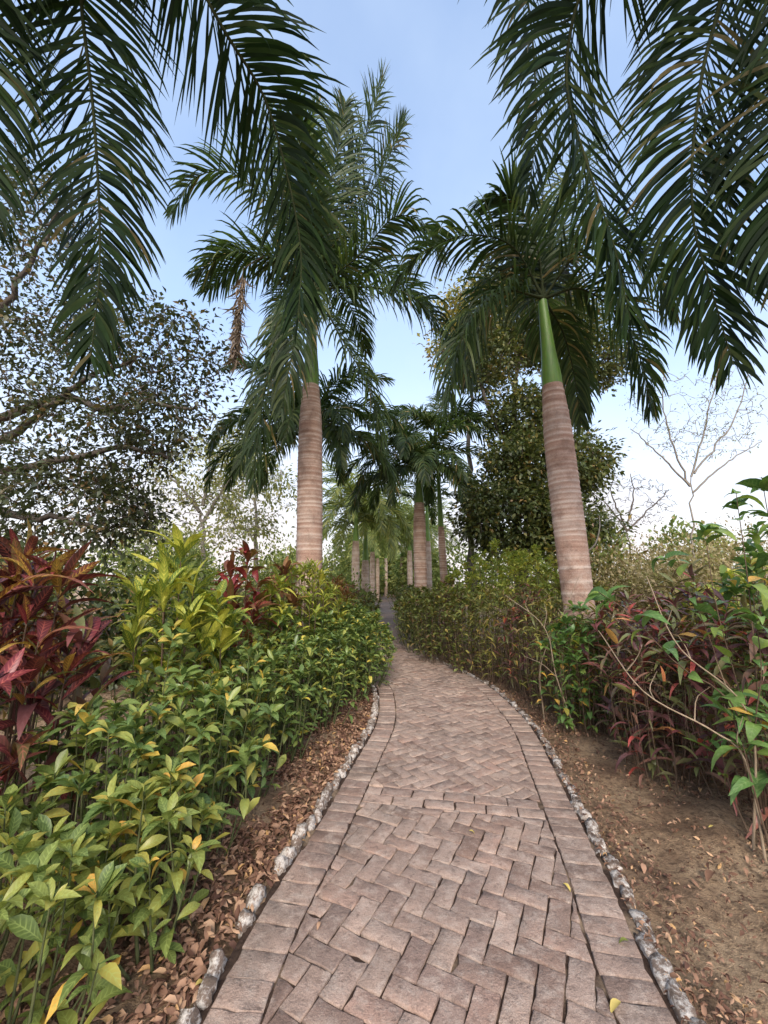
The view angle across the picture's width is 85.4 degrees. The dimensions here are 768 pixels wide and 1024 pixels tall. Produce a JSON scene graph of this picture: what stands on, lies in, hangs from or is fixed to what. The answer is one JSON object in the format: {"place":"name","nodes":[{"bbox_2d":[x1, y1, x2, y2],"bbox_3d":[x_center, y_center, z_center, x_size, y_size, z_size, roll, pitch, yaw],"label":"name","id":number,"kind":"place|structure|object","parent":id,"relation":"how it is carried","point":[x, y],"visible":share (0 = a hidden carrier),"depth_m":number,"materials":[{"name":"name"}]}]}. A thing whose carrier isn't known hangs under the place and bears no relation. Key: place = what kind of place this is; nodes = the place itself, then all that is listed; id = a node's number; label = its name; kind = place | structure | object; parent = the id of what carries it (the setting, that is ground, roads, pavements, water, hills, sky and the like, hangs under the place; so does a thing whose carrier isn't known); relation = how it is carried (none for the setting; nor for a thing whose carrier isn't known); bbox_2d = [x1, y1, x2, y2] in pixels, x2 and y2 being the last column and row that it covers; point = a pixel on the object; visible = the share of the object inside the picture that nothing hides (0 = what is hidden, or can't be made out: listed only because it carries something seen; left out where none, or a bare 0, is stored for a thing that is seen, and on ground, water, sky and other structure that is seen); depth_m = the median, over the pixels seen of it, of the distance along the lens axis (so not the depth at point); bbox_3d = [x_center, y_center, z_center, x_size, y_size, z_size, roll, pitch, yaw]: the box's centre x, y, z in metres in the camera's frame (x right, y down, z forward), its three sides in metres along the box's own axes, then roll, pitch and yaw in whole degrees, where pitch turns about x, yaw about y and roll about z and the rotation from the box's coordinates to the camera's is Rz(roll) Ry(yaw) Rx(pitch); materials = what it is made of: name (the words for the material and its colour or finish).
{"place":"outdoors","nodes":[
{"label":"outdoors","id":0,"kind":"place"},
{"bbox_2d":[0,584,767,1023],"bbox_3d":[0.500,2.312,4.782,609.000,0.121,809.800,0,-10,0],"label":"ground","id":1,"kind":"structure","parent":0,"point":[718,816],"depth_m":2.30,"materials":[{"name":"soil"}]},
{"bbox_2d":[0,647,52,877],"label":"croton","id":2,"kind":"object","parent":1,"relation":"on","point":[16,755],"visible":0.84,"depth_m":1.78,"materials":[{"name":"red plant"}]},
{"bbox_2d":[0,536,91,718],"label":"background bush","id":3,"kind":"object","parent":1,"relation":"on","point":[3,562],"visible":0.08,"depth_m":5.23,"materials":[{"name":"red plant"}]},
{"bbox_2d":[0,780,113,1000],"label":"green shrub","id":4,"kind":"object","parent":1,"relation":"on","point":[14,817],"visible":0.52,"depth_m":1.57,"materials":[{"name":"green plant"}]},
{"bbox_2d":[0,536,117,842],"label":"croton","id":5,"kind":"object","parent":1,"relation":"on","point":[7,625],"visible":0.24,"depth_m":2.42,"materials":[{"name":"red plant"}]},
{"bbox_2d":[0,600,118,807],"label":"dark shrub","id":6,"kind":"object","parent":1,"relation":"on","point":[94,647],"visible":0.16,"depth_m":2.96,"materials":[{"name":"red plant"}]},
{"bbox_2d":[0,518,129,888],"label":"croton","id":7,"kind":"object","parent":1,"relation":"on","point":[69,576],"visible":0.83,"depth_m":2.14,"materials":[{"name":"red plant"}]},
{"bbox_2d":[0,604,134,900],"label":"croton","id":8,"kind":"object","parent":1,"relation":"on","point":[22,714],"visible":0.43,"depth_m":2.21,"materials":[{"name":"red plant"}]},
{"bbox_2d":[0,821,151,1023],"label":"green shrub","id":9,"kind":"object","parent":1,"relation":"on","point":[31,871],"visible":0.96,"depth_m":1.32,"materials":[{"name":"green plant"}]},
{"bbox_2d":[5,522,155,696],"bbox_3d":[-4.870,1.401,6.073,2.833,2.512,2.677,-3,-10,19],"label":"background bush","id":10,"kind":"object","parent":1,"relation":"on","point":[86,593],"visible":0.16,"depth_m":6.14,"materials":[{"name":"green plant"}]},
{"bbox_2d":[0,695,162,921],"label":"green shrub","id":11,"kind":"object","parent":1,"relation":"on","point":[62,758],"visible":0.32,"depth_m":2.01,"materials":[{"name":"green plant"}]},
{"bbox_2d":[24,699,213,948],"bbox_3d":[-1.197,1.389,1.915,0.725,0.947,0.829,0,-10,0],"label":"green shrub","id":12,"kind":"object","parent":1,"relation":"on","point":[133,722],"visible":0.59,"depth_m":1.86,"materials":[{"name":"green plant"}]},
{"bbox_2d":[0,113,242,571],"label":"spreading tree","id":13,"kind":"object","parent":1,"relation":"on","point":[106,493],"visible":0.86,"depth_m":7.34,"materials":[{"name":"green plant"}]},
{"bbox_2d":[51,552,203,692],"bbox_3d":[-3.881,1.671,6.471,2.396,2.078,2.302,0,-10,0],"label":"background bush","id":14,"kind":"object","parent":1,"relation":"on","point":[124,665],"visible":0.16,"depth_m":6.13,"materials":[{"name":"green plant"}]},
{"bbox_2d":[74,754,231,980],"bbox_3d":[-0.965,1.448,1.735,0.613,0.770,0.708,0,-10,0],"label":"green shrub","id":15,"kind":"object","parent":1,"relation":"on","point":[150,911],"visible":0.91,"depth_m":1.68,"materials":[{"name":"green plant"}]},
{"bbox_2d":[89,530,225,637],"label":"background bush","id":16,"kind":"object","parent":1,"relation":"on","point":[132,565],"visible":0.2,"depth_m":10.59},
{"bbox_2d":[102,597,213,736],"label":"dark shrub","id":17,"kind":"object","parent":1,"relation":"on","point":[111,642],"visible":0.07,"depth_m":3.81,"materials":[{"name":"green plant"}]},
{"bbox_2d":[102,523,230,814],"bbox_3d":[-1.493,1.040,2.843,0.941,1.942,0.827,-7,-12,37],"label":"croton","id":18,"kind":"object","parent":1,"relation":"on","point":[162,593],"visible":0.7,"depth_m":2.88,"materials":[{"name":"green plant"}]},
{"bbox_2d":[114,556,218,775],"bbox_3d":[-1.796,1.221,3.446,0.730,1.787,0.885,0,-10,0],"label":"croton","id":19,"kind":"object","parent":1,"relation":"on","point":[181,594],"visible":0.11,"depth_m":3.35,"materials":[{"name":"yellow plant"}]},
{"bbox_2d":[101,617,234,843],"bbox_3d":[-1.312,1.313,2.535,0.760,1.301,0.699,2,-10,-14],"label":"green shrub","id":20,"kind":"object","parent":1,"relation":"on","point":[170,630],"visible":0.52,"depth_m":2.53,"materials":[{"name":"green plant"}]},
{"bbox_2d":[0,0,353,385],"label":"palm tree","id":21,"kind":"object","parent":1,"relation":"on","point":[257,50],"visible":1,"depth_m":3.58,"materials":[{"name":"green plant"}]},
{"bbox_2d":[119,549,246,663],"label":"background bush","id":22,"kind":"object","parent":1,"relation":"on","point":[200,575],"visible":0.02,"depth_m":7.88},
{"bbox_2d":[99,413,278,578],"bbox_3d":[-6.603,0.195,14.747,6.028,7.554,4.836,0,-10,0],"label":"pale tree","id":23,"kind":"object","parent":1,"relation":"on","point":[193,502],"visible":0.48,"depth_m":14.87,"materials":[{"name":"green plant"}]},
{"bbox_2d":[0,678,378,1023],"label":"leaf litter","id":24,"kind":"object","parent":1,"relation":"on","point":[197,967],"visible":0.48,"depth_m":2.08,"materials":[{"name":"plant"}]},
{"bbox_2d":[131,579,253,792],"bbox_3d":[-1.363,1.284,3.112,0.723,1.550,0.906,-2,-10,13],"label":"croton","id":25,"kind":"object","parent":1,"relation":"on","point":[224,631],"visible":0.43,"depth_m":3.11,"materials":[{"name":"green plant"}]},
{"bbox_2d":[0,518,386,605],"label":"treeline","id":26,"kind":"object","parent":1,"relation":"on","point":[348,568],"visible":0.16,"depth_m":28.61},
{"bbox_2d":[143,676,278,866],"bbox_3d":[-0.986,1.445,2.336,0.719,0.975,0.707,0,-10,0],"label":"green shrub","id":27,"kind":"object","parent":1,"relation":"on","point":[207,693],"visible":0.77,"depth_m":2.30,"materials":[{"name":"green plant"}]},
{"bbox_2d":[185,610,275,780],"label":"green shrub","id":28,"kind":"object","parent":1,"relation":"on","point":[230,653],"visible":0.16,"depth_m":3.30,"materials":[{"name":"green plant"}]},
{"bbox_2d":[187,545,294,650],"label":"background bush","id":29,"kind":"object","parent":1,"relation":"on","point":[248,577],"visible":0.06,"depth_m":8.76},
{"bbox_2d":[190,446,297,577],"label":"pale tree","id":30,"kind":"object","parent":1,"relation":"on","point":[267,497],"visible":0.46,"depth_m":19.08,"materials":[{"name":"green plant"}]},
{"bbox_2d":[195,642,294,803],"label":"green shrub","id":31,"kind":"object","parent":1,"relation":"on","point":[259,681],"visible":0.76,"depth_m":2.89,"materials":[{"name":"green plant"}]},
{"bbox_2d":[210,540,281,744],"bbox_3d":[-1.442,1.248,4.023,0.916,1.926,0.859,-4,-10,23],"label":"croton","id":32,"kind":"object","parent":1,"relation":"on","point":[233,586],"visible":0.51,"depth_m":4.08,"materials":[{"name":"red plant"}]},
{"bbox_2d":[212,521,327,600],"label":"background bush","id":33,"kind":"object","parent":1,"relation":"on","point":[271,553],"visible":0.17,"depth_m":14.80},
{"bbox_2d":[239,568,308,735],"bbox_3d":[-1.164,1.427,4.332,0.670,1.676,0.851,5,-11,-29],"label":"croton","id":34,"kind":"object","parent":1,"relation":"on","point":[269,586],"visible":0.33,"depth_m":4.32,"materials":[{"name":"green plant"}]},
{"bbox_2d":[176,667,379,1023],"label":"kerb","id":35,"kind":"structure","parent":1,"relation":"on","point":[257,894],"depth_m":1.98,"materials":[{"name":"stone"}]},
{"bbox_2d":[250,556,309,710],"bbox_3d":[-1.182,1.410,4.736,0.832,1.846,0.618,8,-12,-38],"label":"croton","id":36,"kind":"object","parent":1,"relation":"on","point":[292,599],"visible":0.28,"depth_m":4.78,"materials":[{"name":"yellow leaf"},{"name":"green leaf"}]},
{"bbox_2d":[243,606,320,743],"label":"green shrub","id":37,"kind":"object","parent":1,"relation":"on","point":[296,621],"visible":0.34,"depth_m":4.14,"materials":[{"name":"green plant"}]},
{"bbox_2d":[245,630,333,763],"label":"green shrub","id":38,"kind":"object","parent":1,"relation":"on","point":[293,684],"visible":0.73,"depth_m":3.59,"materials":[{"name":"green plant"}]},
{"bbox_2d":[201,351,407,644],"bbox_3d":[-1.883,-0.479,9.837,4.495,7.228,4.396,3,-10,-16],"label":"palm tree","id":39,"kind":"object","parent":1,"relation":"on","point":[341,438],"visible":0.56,"depth_m":9.42,"materials":[{"name":"plant"}]},
{"bbox_2d":[277,558,336,709],"bbox_3d":[-1.047,1.487,5.218,0.922,1.854,0.942,0,-10,0],"label":"croton","id":40,"kind":"object","parent":1,"relation":"on","point":[310,606],"visible":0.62,"depth_m":5.23,"materials":[{"name":"green plant"}]},
{"bbox_2d":[162,57,461,681],"bbox_3d":[-1.205,-3.101,7.294,4.917,11.554,4.373,0,-10,0],"label":"palm tree","id":41,"kind":"object","parent":1,"relation":"on","point":[309,496],"visible":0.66,"depth_m":6.74,"materials":[{"name":"plant"}]},
{"bbox_2d":[221,256,288,377],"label":"dead frond","id":42,"kind":"object","parent":41,"relation":"hanging from","point":[235,338],"visible":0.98,"depth_m":6.67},
{"bbox_2d":[296,567,348,689],"bbox_3d":[-0.892,1.651,5.846,0.910,1.740,0.903,0,-10,0],"label":"croton","id":43,"kind":"object","parent":1,"relation":"on","point":[334,606],"visible":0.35,"depth_m":5.86,"materials":[{"name":"green plant"}]},
{"bbox_2d":[292,625,362,731],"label":"green shrub","id":44,"kind":"object","parent":1,"relation":"on","point":[338,639],"visible":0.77,"depth_m":4.36,"materials":[{"name":"green plant"}]},
{"bbox_2d":[297,610,357,710],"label":"green shrub","id":45,"kind":"object","parent":1,"relation":"on","point":[326,616],"visible":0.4,"depth_m":5.03,"materials":[{"name":"green plant"}]},
{"bbox_2d":[324,574,353,652],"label":"croton","id":46,"kind":"object","parent":1,"relation":"on","point":[339,582],"visible":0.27,"depth_m":6.81,"materials":[{"name":"green plant"}]},
{"bbox_2d":[324,563,376,607],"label":"background bush","id":47,"kind":"object","parent":1,"relation":"on","point":[347,578],"visible":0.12,"depth_m":12.73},
{"bbox_2d":[295,456,414,590],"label":"palm tree","id":48,"kind":"object","parent":1,"relation":"on","point":[339,503],"visible":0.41,"depth_m":17.16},
{"bbox_2d":[328,611,384,701],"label":"green shrub","id":49,"kind":"object","parent":1,"relation":"on","point":[354,629],"visible":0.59,"depth_m":5.29,"materials":[{"name":"green plant"}]},
{"bbox_2d":[322,478,413,601],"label":"palm tree","id":50,"kind":"object","parent":1,"relation":"on","point":[364,515],"visible":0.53,"depth_m":19.07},
{"bbox_2d":[343,606,397,688],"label":"green shrub","id":51,"kind":"object","parent":1,"relation":"on","point":[377,614],"visible":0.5,"depth_m":6.01,"materials":[{"name":"green plant"}]},
{"bbox_2d":[328,501,413,597],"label":"palm tree","id":52,"kind":"object","parent":1,"relation":"on","point":[372,560],"visible":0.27,"depth_m":25.54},
{"bbox_2d":[348,611,395,675],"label":"green shrub","id":53,"kind":"object","parent":1,"relation":"on","point":[392,637],"visible":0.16,"depth_m":6.82,"materials":[{"name":"green plant"}]},
{"bbox_2d":[345,531,406,600],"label":"palm tree","id":54,"kind":"object","parent":1,"relation":"on","point":[376,552],"visible":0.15,"depth_m":33.35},
{"bbox_2d":[363,493,455,587],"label":"palm tree","id":55,"kind":"object","parent":1,"relation":"on","point":[409,553],"visible":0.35,"depth_m":24.57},
{"bbox_2d":[391,585,438,645],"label":"hedge shrub","id":56,"kind":"object","parent":1,"relation":"on","point":[395,607],"visible":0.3,"depth_m":9.95,"materials":[{"name":"green plant"}]},
{"bbox_2d":[344,412,490,639],"bbox_3d":[0.970,0.134,11.752,4.093,6.659,3.962,3,-10,-16],"label":"palm tree","id":57,"kind":"object","parent":1,"relation":"on","point":[417,455],"visible":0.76,"depth_m":11.38,"materials":[{"name":"plant"}]},
{"bbox_2d":[395,585,446,653],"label":"hedge shrub","id":58,"kind":"object","parent":1,"relation":"on","point":[413,599],"visible":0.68,"depth_m":8.89,"materials":[{"name":"green plant"}]},
{"bbox_2d":[384,476,457,591],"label":"palm tree","id":59,"kind":"object","parent":1,"relation":"on","point":[431,514],"visible":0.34,"depth_m":17.11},
{"bbox_2d":[369,393,503,634],"bbox_3d":[1.679,-0.316,13.022,4.393,7.971,3.356,0,-10,0],"label":"palm tree","id":60,"kind":"object","parent":1,"relation":"on","point":[429,419],"visible":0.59,"depth_m":12.87,"materials":[{"name":"plant"}]},
{"bbox_2d":[410,581,463,664],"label":"hedge shrub","id":61,"kind":"object","parent":1,"relation":"on","point":[438,586],"visible":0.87,"depth_m":7.87,"materials":[{"name":"green plant"}]},
{"bbox_2d":[438,561,487,652],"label":"thicket shrub","id":62,"kind":"object","parent":1,"relation":"on","point":[456,573],"visible":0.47,"depth_m":9.06,"materials":[{"name":"green plant"}]},
{"bbox_2d":[412,264,522,625],"bbox_3d":[4.028,-2.718,15.582,5.695,13.598,4.032,-5,-11,29],"label":"leafy tree","id":63,"kind":"object","parent":1,"relation":"on","point":[449,299],"visible":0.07,"depth_m":16.00,"materials":[{"name":"green plant"}]},
{"bbox_2d":[441,588,496,675],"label":"hedge shrub","id":64,"kind":"object","parent":1,"relation":"on","point":[461,615],"visible":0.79,"depth_m":7.04,"materials":[{"name":"green plant"}]},
{"bbox_2d":[462,538,525,668],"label":"thicket shrub","id":65,"kind":"object","parent":1,"relation":"on","point":[482,562],"visible":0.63,"depth_m":7.75,"materials":[{"name":"green plant"}]},
{"bbox_2d":[464,585,528,685],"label":"hedge shrub","id":66,"kind":"object","parent":1,"relation":"on","point":[489,593],"visible":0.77,"depth_m":6.32,"materials":[{"name":"green plant"}]},
{"bbox_2d":[487,548,555,657],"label":"thicket shrub","id":67,"kind":"object","parent":1,"relation":"on","point":[522,552],"visible":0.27,"depth_m":8.79,"materials":[{"name":"green plant"}]},
{"bbox_2d":[493,583,564,700],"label":"hedge shrub","id":68,"kind":"object","parent":1,"relation":"on","point":[521,594],"visible":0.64,"depth_m":5.72,"materials":[{"name":"green plant"}]},
{"bbox_2d":[498,544,560,683],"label":"thicket shrub","id":69,"kind":"object","parent":1,"relation":"on","point":[522,561],"visible":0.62,"depth_m":6.54,"materials":[{"name":"green plant"}]},
{"bbox_2d":[384,129,688,715],"bbox_3d":[2.284,-1.996,5.577,4.120,8.808,3.020,7,-12,-37],"label":"palm tree","id":70,"kind":"object","parent":1,"relation":"on","point":[532,265],"visible":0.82,"depth_m":5.60,"materials":[{"name":"plant"}]},
{"bbox_2d":[508,590,576,715],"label":"hedge shrub","id":71,"kind":"object","parent":1,"relation":"on","point":[540,613],"visible":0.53,"depth_m":5.04,"materials":[{"name":"green plant"}]},
{"bbox_2d":[439,224,651,638],"bbox_3d":[4.532,-2.579,11.692,6.361,12.072,4.300,0,-10,0],"label":"dense tree","id":72,"kind":"object","parent":1,"relation":"on","point":[521,446],"visible":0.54,"depth_m":10.69,"materials":[{"name":"green plant"}]},
{"bbox_2d":[412,640,706,1023],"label":"kerb","id":73,"kind":"structure","parent":1,"relation":"on","point":[660,965],"depth_m":1.94,"materials":[{"name":"stone"}]},
{"bbox_2d":[525,543,595,670],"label":"thicket shrub","id":74,"kind":"object","parent":1,"relation":"on","point":[551,549],"visible":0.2,"depth_m":7.56,"materials":[{"name":"green plant"}]},
{"bbox_2d":[528,600,616,736],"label":"hedge shrub","id":75,"kind":"object","parent":1,"relation":"on","point":[566,620],"visible":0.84,"depth_m":4.30,"materials":[{"name":"green plant"}]},
{"bbox_2d":[387,514,767,610],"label":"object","id":76,"kind":"object","parent":1,"relation":"on","point":[398,577],"visible":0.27,"depth_m":26.68,"materials":[{"name":"plant"}]},
{"bbox_2d":[547,558,618,691],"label":"thicket shrub","id":77,"kind":"object","parent":1,"relation":"on","point":[606,588],"visible":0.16,"depth_m":5.76,"materials":[{"name":"green plant"}]},
{"bbox_2d":[421,640,767,1023],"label":"leaf litter","id":78,"kind":"object","parent":1,"relation":"on","point":[684,964],"visible":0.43,"depth_m":2.18,"materials":[{"name":"plant"}]},
{"bbox_2d":[555,602,636,728],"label":"hedge shrub","id":79,"kind":"object","parent":1,"relation":"on","point":[575,645],"visible":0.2,"depth_m":4.53,"materials":[{"name":"green plant"}]},
{"bbox_2d":[545,514,648,630],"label":"bush","id":80,"kind":"object","parent":1,"relation":"on","point":[592,535],"visible":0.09,"depth_m":9.18,"materials":[{"name":"green plant"}]},
{"bbox_2d":[457,0,767,396],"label":"palm tree","id":81,"kind":"object","parent":1,"relation":"on","point":[714,166],"visible":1,"depth_m":3.29,"materials":[{"name":"green plant"}]},
{"bbox_2d":[557,536,671,658],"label":"dry bush","id":82,"kind":"object","parent":1,"relation":"on","point":[615,567],"visible":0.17,"depth_m":8.75,"materials":[{"name":"green plant"}]},
{"bbox_2d":[571,584,683,748],"bbox_3d":[2.368,1.471,4.093,0.943,1.513,1.051,0,-10,0],"label":"cordyline","id":83,"kind":"object","parent":1,"relation":"on","point":[625,597],"visible":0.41,"depth_m":4.04,"materials":[{"name":"red plant"}]},
{"bbox_2d":[586,474,677,563],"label":"bare tree","id":84,"kind":"object","parent":1,"relation":"on","point":[637,520],"visible":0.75,"depth_m":17.18,"materials":[{"name":"grey plant"}]},
{"bbox_2d":[549,529,718,603],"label":"dry bush","id":85,"kind":"object","parent":1,"relation":"on","point":[656,550],"visible":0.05,"depth_m":11.71,"materials":[{"name":"green plant"}]},
{"bbox_2d":[586,606,749,794],"bbox_3d":[2.178,1.455,3.369,1.002,1.342,1.060,0,-10,0],"label":"cordyline","id":86,"kind":"object","parent":1,"relation":"on","point":[663,636],"visible":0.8,"depth_m":3.26,"materials":[{"name":"red plant"}]},
{"bbox_2d":[594,516,752,665],"bbox_3d":[5.381,1.479,7.859,3.014,2.833,2.793,0,-10,0],"label":"dry bush","id":87,"kind":"object","parent":1,"relation":"on","point":[656,575],"visible":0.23,"depth_m":7.77,"materials":[{"name":"green plant"}]},
{"bbox_2d":[583,475,767,833],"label":"straggling shrub","id":88,"kind":"object","parent":1,"relation":"on","point":[598,593],"visible":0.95,"depth_m":2.56,"materials":[{"name":"green plant"}]},
{"bbox_2d":[625,586,728,735],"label":"thicket shrub","id":89,"kind":"object","parent":1,"relation":"on","point":[687,610],"visible":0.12,"depth_m":4.36,"materials":[{"name":"red plant"}]},
{"bbox_2d":[598,630,767,863],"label":"bare twig","id":90,"kind":"object","parent":1,"relation":"on","point":[757,814],"visible":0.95,"depth_m":2.32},
{"bbox_2d":[614,520,767,675],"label":"dry bush","id":91,"kind":"object","parent":1,"relation":"on","point":[713,561],"visible":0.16,"depth_m":6.96,"materials":[{"name":"green plant"}]},
{"bbox_2d":[621,559,766,772],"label":"cordyline","id":92,"kind":"object","parent":1,"relation":"on","point":[664,601],"visible":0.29,"depth_m":3.67,"materials":[{"name":"red plant"}]},
{"bbox_2d":[622,369,767,569],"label":"bare tree","id":93,"kind":"object","parent":1,"relation":"on","point":[684,479],"visible":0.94,"depth_m":9.78,"materials":[{"name":"grey plant"}]},
{"bbox_2d":[624,512,767,606],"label":"dry bush","id":94,"kind":"object","parent":1,"relation":"on","point":[694,545],"visible":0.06,"depth_m":12.86,"materials":[{"name":"green plant"}]},
{"bbox_2d":[646,576,761,852],"bbox_3d":[1.882,1.149,2.351,0.526,1.560,0.195,0,-10,0],"label":"bare twig","id":95,"kind":"object","parent":1,"relation":"on","point":[754,809],"visible":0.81,"depth_m":2.34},
{"bbox_2d":[651,587,767,839],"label":"cordyline","id":96,"kind":"object","parent":1,"relation":"on","point":[744,679],"visible":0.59,"depth_m":2.87,"materials":[{"name":"red plant"}]},
{"bbox_2d":[663,513,767,599],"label":"dry bush","id":97,"kind":"object","parent":1,"relation":"on","point":[727,548],"visible":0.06,"depth_m":11.47,"materials":[{"name":"green plant"}]},
{"bbox_2d":[683,690,767,845],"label":"croton","id":98,"kind":"object","parent":1,"relation":"on","point":[757,784],"visible":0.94,"depth_m":2.33,"materials":[{"name":"green plant"}]},
{"bbox_2d":[695,556,767,730],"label":"thicket shrub","id":99,"kind":"object","parent":1,"relation":"on","point":[732,575],"visible":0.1,"depth_m":4.24,"materials":[{"name":"green plant"}]},
{"bbox_2d":[706,519,767,763],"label":"thicket shrub","id":100,"kind":"object","parent":1,"relation":"on","point":[736,588],"visible":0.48,"depth_m":3.20,"materials":[{"name":"green plant"}]},
{"bbox_2d":[708,591,767,734],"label":"thicket shrub","id":101,"kind":"object","parent":1,"relation":"on","point":[762,607],"visible":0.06,"depth_m":3.61,"materials":[{"name":"green plant"}]},
{"bbox_2d":[0,0,767,583],"label":"sky","id":102,"kind":"structure","parent":0,"point":[431,46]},
{"bbox_2d":[200,594,680,1023],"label":"path","id":103,"kind":"structure","parent":0,"point":[410,892],"depth_m":1.96,"materials":[{"name":"brick"}]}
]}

